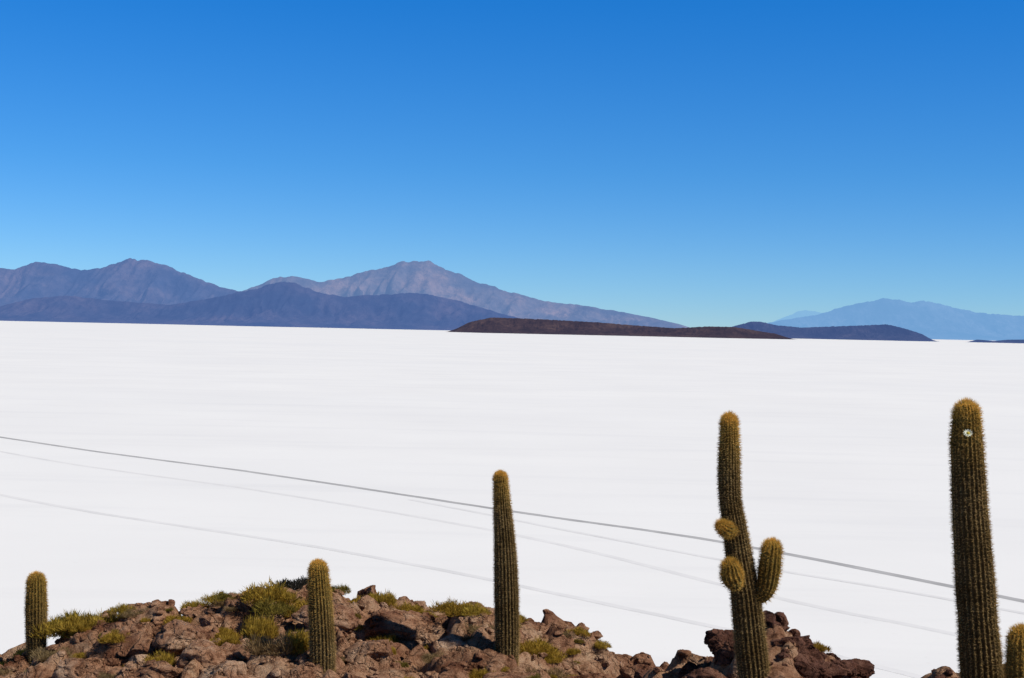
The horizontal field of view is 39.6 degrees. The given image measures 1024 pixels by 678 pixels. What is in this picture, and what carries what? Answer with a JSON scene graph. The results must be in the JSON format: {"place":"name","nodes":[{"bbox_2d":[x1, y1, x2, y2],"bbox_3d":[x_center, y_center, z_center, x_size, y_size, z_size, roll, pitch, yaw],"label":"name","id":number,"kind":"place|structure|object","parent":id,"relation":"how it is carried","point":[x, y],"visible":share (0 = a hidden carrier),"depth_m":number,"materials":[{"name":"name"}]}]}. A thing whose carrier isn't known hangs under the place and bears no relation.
{"place":"outdoors","nodes":[
{"label":"outdoors","id":0,"kind":"place"},
{"bbox_2d":[0,258,238,305],"bbox_3d":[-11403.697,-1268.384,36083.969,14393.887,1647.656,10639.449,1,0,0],"label":"mountain range","id":1,"kind":"structure","parent":0,"point":[136,281],"depth_m":35211.90,"materials":[{"name":"stone"}]},
{"bbox_2d":[0,282,516,329],"bbox_3d":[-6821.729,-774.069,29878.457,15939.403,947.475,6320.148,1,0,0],"label":"foothills","id":2,"kind":"structure","parent":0,"point":[285,304],"depth_m":29229.84,"materials":[{"name":"stone"}]},
{"bbox_2d":[243,260,687,327],"bbox_3d":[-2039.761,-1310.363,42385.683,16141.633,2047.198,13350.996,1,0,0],"label":"volcano","id":3,"kind":"structure","parent":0,"point":[426,277],"depth_m":41724.57},
{"bbox_2d":[0,585,1004,677],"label":"island terrain","id":4,"kind":"structure","parent":0,"point":[553,622],"depth_m":33.10,"materials":[{"name":"brown stone"}]},
{"bbox_2d":[0,666,12,674],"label":"shrub","id":5,"kind":"object","parent":4,"relation":"on","point":[7,671],"visible":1,"depth_m":33.75,"materials":[{"name":"plant"}]},
{"bbox_2d":[10,648,26,657],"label":"shrub","id":6,"kind":"object","parent":4,"relation":"on","point":[19,652],"visible":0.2,"depth_m":35.50,"materials":[{"name":"green plant"}]},
{"bbox_2d":[23,570,50,663],"bbox_3d":[-11.761,6.897,35.151,0.662,2.422,0.664,1,0,0],"label":"cardon cactus","id":7,"kind":"object","parent":4,"relation":"on","point":[36,603],"visible":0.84,"depth_m":34.97,"materials":[{"name":"green plant"}]},
{"bbox_2d":[30,646,73,660],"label":"shrub","id":8,"kind":"object","parent":4,"relation":"on","point":[45,655],"visible":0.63,"depth_m":33.84,"materials":[{"name":"green plant"}]},
{"bbox_2d":[30,613,81,638],"bbox_3d":[-11.303,7.076,35.340,1.439,0.602,1.407,1,0,-18],"label":"shrub","id":9,"kind":"object","parent":4,"relation":"on","point":[48,629],"visible":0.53,"depth_m":34.92,"materials":[{"name":"green plant"}]},
{"bbox_2d":[49,609,98,632],"bbox_3d":[-11.051,7.035,35.656,1.446,0.727,1.376,1,0,-33],"label":"shrub","id":10,"kind":"object","parent":4,"relation":"on","point":[66,614],"visible":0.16,"depth_m":35.59,"materials":[{"name":"green plant"}]},
{"bbox_2d":[71,652,86,658],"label":"shrub","id":11,"kind":"object","parent":4,"relation":"on","point":[80,655],"visible":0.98,"depth_m":33.18,"materials":[{"name":"plant"}]},
{"bbox_2d":[53,611,104,631],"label":"shrub","id":12,"kind":"object","parent":4,"relation":"on","point":[73,624],"visible":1,"depth_m":34.80,"materials":[{"name":"plant"}]},
{"bbox_2d":[93,607,117,622],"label":"shrub","id":13,"kind":"object","parent":4,"relation":"on","point":[113,620],"visible":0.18,"depth_m":35.81,"materials":[{"name":"green plant"}]},
{"bbox_2d":[97,670,115,677],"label":"shrub","id":14,"kind":"object","parent":4,"relation":"on","point":[106,675],"visible":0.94,"depth_m":31.42,"materials":[{"name":"green plant"}]},
{"bbox_2d":[97,629,129,643],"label":"shrub","id":15,"kind":"object","parent":4,"relation":"on","point":[112,636],"visible":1,"depth_m":33.05,"materials":[{"name":"plant"}]},
{"bbox_2d":[106,603,136,614],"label":"shrub","id":16,"kind":"object","parent":4,"relation":"on","point":[120,608],"visible":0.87,"depth_m":35.58,"materials":[{"name":"green plant"}]},
{"bbox_2d":[116,611,126,618],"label":"shrub","id":17,"kind":"object","parent":4,"relation":"on","point":[118,615],"visible":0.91,"depth_m":35.30,"materials":[{"name":"green plant"}]},
{"bbox_2d":[120,607,149,617],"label":"shrub","id":18,"kind":"object","parent":4,"relation":"on","point":[130,614],"visible":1,"depth_m":35.29,"materials":[{"name":"green plant"}]},
{"bbox_2d":[140,617,150,621],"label":"shrub","id":19,"kind":"object","parent":4,"relation":"on","point":[145,619],"visible":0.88,"depth_m":34.96,"materials":[{"name":"green plant"}]},
{"bbox_2d":[143,649,177,665],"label":"shrub","id":20,"kind":"object","parent":4,"relation":"on","point":[168,659],"visible":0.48,"depth_m":31.37,"materials":[{"name":"green plant"}]},
{"bbox_2d":[161,612,193,624],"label":"shrub","id":21,"kind":"object","parent":4,"relation":"on","point":[183,618],"visible":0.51,"depth_m":34.71,"materials":[{"name":"green plant"}]},
{"bbox_2d":[179,598,209,609],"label":"shrub","id":22,"kind":"object","parent":4,"relation":"on","point":[193,603],"visible":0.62,"depth_m":35.97,"materials":[{"name":"green plant"}]},
{"bbox_2d":[198,592,220,604],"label":"shrub","id":23,"kind":"object","parent":4,"relation":"on","point":[207,598],"visible":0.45,"depth_m":36.13,"materials":[{"name":"green plant"}]},
{"bbox_2d":[213,600,223,606],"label":"shrub","id":24,"kind":"object","parent":4,"relation":"on","point":[220,603],"visible":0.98,"depth_m":35.10,"materials":[{"name":"green plant"}]},
{"bbox_2d":[218,626,229,633],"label":"shrub","id":25,"kind":"object","parent":4,"relation":"on","point":[224,628],"visible":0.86,"depth_m":33.96,"materials":[{"name":"green plant"}]},
{"bbox_2d":[212,590,241,601],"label":"shrub","id":26,"kind":"object","parent":4,"relation":"on","point":[222,595],"visible":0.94,"depth_m":35.28,"materials":[{"name":"green plant"}]},
{"bbox_2d":[213,633,241,645],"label":"shrub","id":27,"kind":"object","parent":4,"relation":"on","point":[232,639],"visible":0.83,"depth_m":32.29,"materials":[{"name":"green plant"}]},
{"bbox_2d":[215,628,241,638],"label":"shrub","id":28,"kind":"object","parent":4,"relation":"on","point":[229,632],"visible":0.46,"depth_m":33.62,"materials":[{"name":"green plant"}]},
{"bbox_2d":[222,605,239,611],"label":"shrub","id":29,"kind":"object","parent":4,"relation":"on","point":[229,609],"visible":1,"depth_m":34.66,"materials":[{"name":"plant"}]},
{"bbox_2d":[240,610,281,639],"bbox_3d":[-5.854,6.650,33.115,1.092,0.846,1.066,1,1,-39],"label":"shrub","id":30,"kind":"object","parent":4,"relation":"on","point":[261,625],"visible":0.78,"depth_m":33.01,"materials":[{"name":"green plant"}]},
{"bbox_2d":[243,629,295,657],"bbox_3d":[-5.294,6.588,30.999,1.271,0.697,1.137,1,0,-5],"label":"shrub","id":31,"kind":"object","parent":4,"relation":"on","point":[261,645],"visible":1,"depth_m":30.82,"materials":[{"name":"plant"}]},
{"bbox_2d":[238,575,301,605],"bbox_3d":[-6.012,6.150,34.941,1.539,0.701,1.578,1,0,-32],"label":"shrub","id":32,"kind":"object","parent":4,"relation":"on","point":[273,592],"visible":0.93,"depth_m":34.74,"materials":[{"name":"green plant"}]},
{"bbox_2d":[250,595,299,617],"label":"shrub","id":33,"kind":"object","parent":4,"relation":"on","point":[267,608],"visible":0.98,"depth_m":34.14,"materials":[{"name":"green plant"}]},
{"bbox_2d":[275,574,308,590],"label":"shrub","id":34,"kind":"object","parent":4,"relation":"on","point":[297,584],"visible":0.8,"depth_m":36.02,"materials":[{"name":"plant"}]},
{"bbox_2d":[282,625,309,656],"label":"shrub","id":35,"kind":"object","parent":4,"relation":"on","point":[299,642],"visible":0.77,"depth_m":31.09,"materials":[{"name":"green plant"}]},
{"bbox_2d":[283,597,308,617],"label":"shrub","id":36,"kind":"object","parent":4,"relation":"on","point":[302,603],"visible":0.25,"depth_m":35.04,"materials":[{"name":"plant"}]},
{"bbox_2d":[305,558,336,673],"bbox_3d":[-4.106,6.174,30.646,0.754,2.976,0.683,1,0,0],"label":"cardon cactus","id":37,"kind":"object","parent":4,"relation":"on","point":[322,647],"visible":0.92,"depth_m":30.47,"materials":[{"name":"green plant"}]},
{"bbox_2d":[0,585,650,677],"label":"boulders","id":38,"kind":"object","parent":4,"relation":"on","point":[188,641],"visible":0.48,"depth_m":32.78,"materials":[{"name":"brown stone"}]},
{"bbox_2d":[331,584,351,595],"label":"shrub","id":39,"kind":"object","parent":4,"relation":"on","point":[346,589],"visible":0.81,"depth_m":35.95,"materials":[{"name":"green plant"}]},
{"bbox_2d":[0,582,691,677],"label":"loose stones","id":40,"kind":"object","parent":4,"relation":"on","point":[302,659],"visible":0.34,"depth_m":33.77,"materials":[{"name":"brown stone"}]},
{"bbox_2d":[346,594,362,602],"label":"shrub","id":41,"kind":"object","parent":4,"relation":"on","point":[354,600],"visible":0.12,"depth_m":36.13,"materials":[{"name":"green plant"}]},
{"bbox_2d":[362,589,397,605],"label":"shrub","id":42,"kind":"object","parent":4,"relation":"on","point":[388,597],"visible":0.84,"depth_m":35.88,"materials":[{"name":"green plant"}]},
{"bbox_2d":[365,633,398,642],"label":"shrub","id":43,"kind":"object","parent":4,"relation":"on","point":[393,639],"visible":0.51,"depth_m":33.92,"materials":[{"name":"green plant"}]},
{"bbox_2d":[391,644,396,654],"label":"shrub","id":44,"kind":"object","parent":4,"relation":"on","point":[394,651],"visible":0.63,"depth_m":32.43,"materials":[{"name":"plant"}]},
{"bbox_2d":[395,661,408,667],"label":"shrub","id":45,"kind":"object","parent":4,"relation":"on","point":[403,664],"visible":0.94,"depth_m":32.02,"materials":[{"name":"green plant"}]},
{"bbox_2d":[389,601,424,613],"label":"shrub","id":46,"kind":"object","parent":4,"relation":"on","point":[407,607],"visible":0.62,"depth_m":35.93,"materials":[{"name":"green plant"}]},
{"bbox_2d":[420,649,445,662],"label":"shrub","id":47,"kind":"object","parent":4,"relation":"on","point":[428,658],"visible":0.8,"depth_m":32.25,"materials":[{"name":"green plant"}]},
{"bbox_2d":[425,598,470,616],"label":"shrub","id":48,"kind":"object","parent":4,"relation":"on","point":[445,606],"visible":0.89,"depth_m":34.59,"materials":[{"name":"green plant"}]},
{"bbox_2d":[461,633,475,640],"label":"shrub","id":49,"kind":"object","parent":4,"relation":"on","point":[466,637],"visible":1,"depth_m":33.22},
{"bbox_2d":[448,600,490,616],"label":"shrub","id":50,"kind":"object","parent":4,"relation":"on","point":[470,610],"visible":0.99,"depth_m":34.41,"materials":[{"name":"green plant"}]},
{"bbox_2d":[461,622,494,633],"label":"shrub","id":51,"kind":"object","parent":4,"relation":"on","point":[471,628],"visible":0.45,"depth_m":34.01,"materials":[{"name":"green plant"}]},
{"bbox_2d":[469,667,495,677],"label":"shrub","id":52,"kind":"object","parent":4,"relation":"on","point":[477,673],"visible":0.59,"depth_m":31.59,"materials":[{"name":"plant"}]},
{"bbox_2d":[491,469,520,664],"bbox_3d":[-0.141,5.405,32.801,0.807,4.857,0.692,1,0,0],"label":"cardon cactus","id":53,"kind":"object","parent":4,"relation":"on","point":[507,634],"visible":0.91,"depth_m":32.62,"materials":[{"name":"green plant"}]},
{"bbox_2d":[501,666,510,671],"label":"shrub","id":54,"kind":"object","parent":4,"relation":"on","point":[504,669],"visible":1,"depth_m":31.81,"materials":[{"name":"plant"}]},
{"bbox_2d":[519,614,528,622],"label":"shrub","id":55,"kind":"object","parent":4,"relation":"on","point":[521,620],"visible":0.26,"depth_m":35.34,"materials":[{"name":"plant"}]},
{"bbox_2d":[525,671,540,677],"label":"shrub","id":56,"kind":"object","parent":4,"relation":"on","point":[536,676],"visible":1,"depth_m":30.68,"materials":[{"name":"green plant"}]},
{"bbox_2d":[519,636,558,656],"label":"shrub","id":57,"kind":"object","parent":4,"relation":"on","point":[533,646],"visible":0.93,"depth_m":33.90,"materials":[{"name":"green plant"}]},
{"bbox_2d":[525,666,569,677],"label":"shrub","id":58,"kind":"object","parent":4,"relation":"on","point":[559,674],"visible":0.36,"depth_m":32.92,"materials":[{"name":"plant"}]},
{"bbox_2d":[544,650,568,663],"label":"shrub","id":59,"kind":"object","parent":4,"relation":"on","point":[556,658],"visible":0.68,"depth_m":33.97,"materials":[{"name":"green plant"}]},
{"bbox_2d":[563,631,575,637],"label":"shrub","id":60,"kind":"object","parent":4,"relation":"on","point":[567,633],"visible":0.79,"depth_m":35.16,"materials":[{"name":"green plant"}]},
{"bbox_2d":[566,648,581,654],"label":"shrub","id":61,"kind":"object","parent":4,"relation":"on","point":[572,651],"visible":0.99,"depth_m":34.66,"materials":[{"name":"green plant"}]},
{"bbox_2d":[565,626,590,636],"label":"shrub","id":62,"kind":"object","parent":4,"relation":"on","point":[578,631],"visible":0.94,"depth_m":35.42,"materials":[{"name":"green plant"}]},
{"bbox_2d":[573,638,584,643],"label":"shrub","id":63,"kind":"object","parent":4,"relation":"on","point":[579,641],"visible":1,"depth_m":35.04,"materials":[{"name":"green plant"}]},
{"bbox_2d":[592,639,611,648],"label":"shrub","id":64,"kind":"object","parent":4,"relation":"on","point":[601,644],"visible":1,"depth_m":35.14,"materials":[{"name":"green plant"}]},
{"bbox_2d":[713,411,785,677],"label":"cardon cactus","id":65,"kind":"object","parent":4,"relation":"on","point":[750,595],"visible":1,"depth_m":25.34,"materials":[{"name":"green plant"}]},
{"bbox_2d":[634,610,1005,677],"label":"dark boulders","id":66,"kind":"object","parent":4,"relation":"on","point":[809,661],"visible":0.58,"depth_m":27.08,"materials":[{"name":"brown stone"}]},
{"bbox_2d":[813,640,831,652],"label":"shrub","id":67,"kind":"object","parent":4,"relation":"on","point":[819,646],"visible":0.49,"depth_m":27.21,"materials":[{"name":"green plant"}]},
{"bbox_2d":[653,622,1004,676],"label":"dark stones","id":68,"kind":"object","parent":4,"relation":"on","point":[783,654],"visible":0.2,"depth_m":26.23,"materials":[{"name":"brown stone"}]},
{"bbox_2d":[947,397,1005,677],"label":"cardon cactus","id":69,"kind":"object","parent":4,"relation":"on","point":[979,647],"visible":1,"depth_m":21.82,"materials":[{"name":"green plant"}]},
{"bbox_2d":[1002,620,1023,677],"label":"cardon cactus","id":70,"kind":"object","parent":4,"relation":"on","point":[1014,659],"visible":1,"depth_m":20.91,"materials":[{"name":"green plant"}]},
{"bbox_2d":[0,321,1023,677],"bbox_3d":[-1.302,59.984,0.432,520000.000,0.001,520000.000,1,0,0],"label":"salt flat","id":71,"kind":"structure","parent":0,"point":[844,445],"depth_m":612.17,"materials":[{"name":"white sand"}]},
{"bbox_2d":[0,494,921,677],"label":"vehicle track","id":72,"kind":"structure","parent":71,"relation":"on","point":[877,666],"depth_m":346.95,"materials":[{"name":"white sand"}]},
{"bbox_2d":[0,451,1005,646],"bbox_3d":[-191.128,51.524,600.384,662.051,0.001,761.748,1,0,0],"label":"vehicle track","id":73,"kind":"structure","parent":71,"relation":"on","point":[774,596],"depth_m":383.01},
{"bbox_2d":[0,436,1023,602],"bbox_3d":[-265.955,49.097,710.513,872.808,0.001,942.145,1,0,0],"label":"vehicle track","id":74,"kind":"structure","parent":71,"relation":"on","point":[886,573],"depth_m":446.14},
{"bbox_2d":[448,317,797,339],"bbox_3d":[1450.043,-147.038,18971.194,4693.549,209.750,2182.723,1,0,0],"label":"rocky islet","id":75,"kind":"object","parent":71,"relation":"on","point":[519,326],"visible":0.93,"depth_m":18685.67,"materials":[{"name":"stone"}]},
{"bbox_2d":[410,499,1023,613],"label":"vehicle track","id":76,"kind":"structure","parent":71,"relation":"on","point":[944,598],"depth_m":383.08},
{"bbox_2d":[969,340,1023,342],"bbox_3d":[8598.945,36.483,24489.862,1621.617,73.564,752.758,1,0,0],"label":"rocky islet","id":77,"kind":"object","parent":71,"relation":"on","point":[1005,341],"visible":0.87,"depth_m":24389.20,"materials":[{"name":"blue stone"}]},
{"bbox_2d":[0,0,1023,327],"label":"sky","id":78,"kind":"structure","parent":0,"point":[689,163],"materials":[{"name":"blue"}]},
{"bbox_2d":[774,310,820,321],"bbox_3d":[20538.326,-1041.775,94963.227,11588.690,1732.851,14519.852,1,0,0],"label":"mountain","id":79,"kind":"structure","parent":0,"point":[803,313],"depth_m":94461.98,"materials":[{"name":"blue stone"}]},
{"bbox_2d":[732,322,938,341],"bbox_3d":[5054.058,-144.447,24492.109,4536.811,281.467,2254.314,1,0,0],"label":"blue hills","id":80,"kind":"structure","parent":0,"point":[885,332],"depth_m":24199.95,"materials":[{"name":"blue stone"}]},
{"bbox_2d":[768,298,1023,340],"bbox_3d":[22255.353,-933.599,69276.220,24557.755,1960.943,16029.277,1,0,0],"label":"mountain","id":81,"kind":"structure","parent":0,"point":[930,320],"depth_m":67949.91,"materials":[{"name":"blue stone"}]}
]}

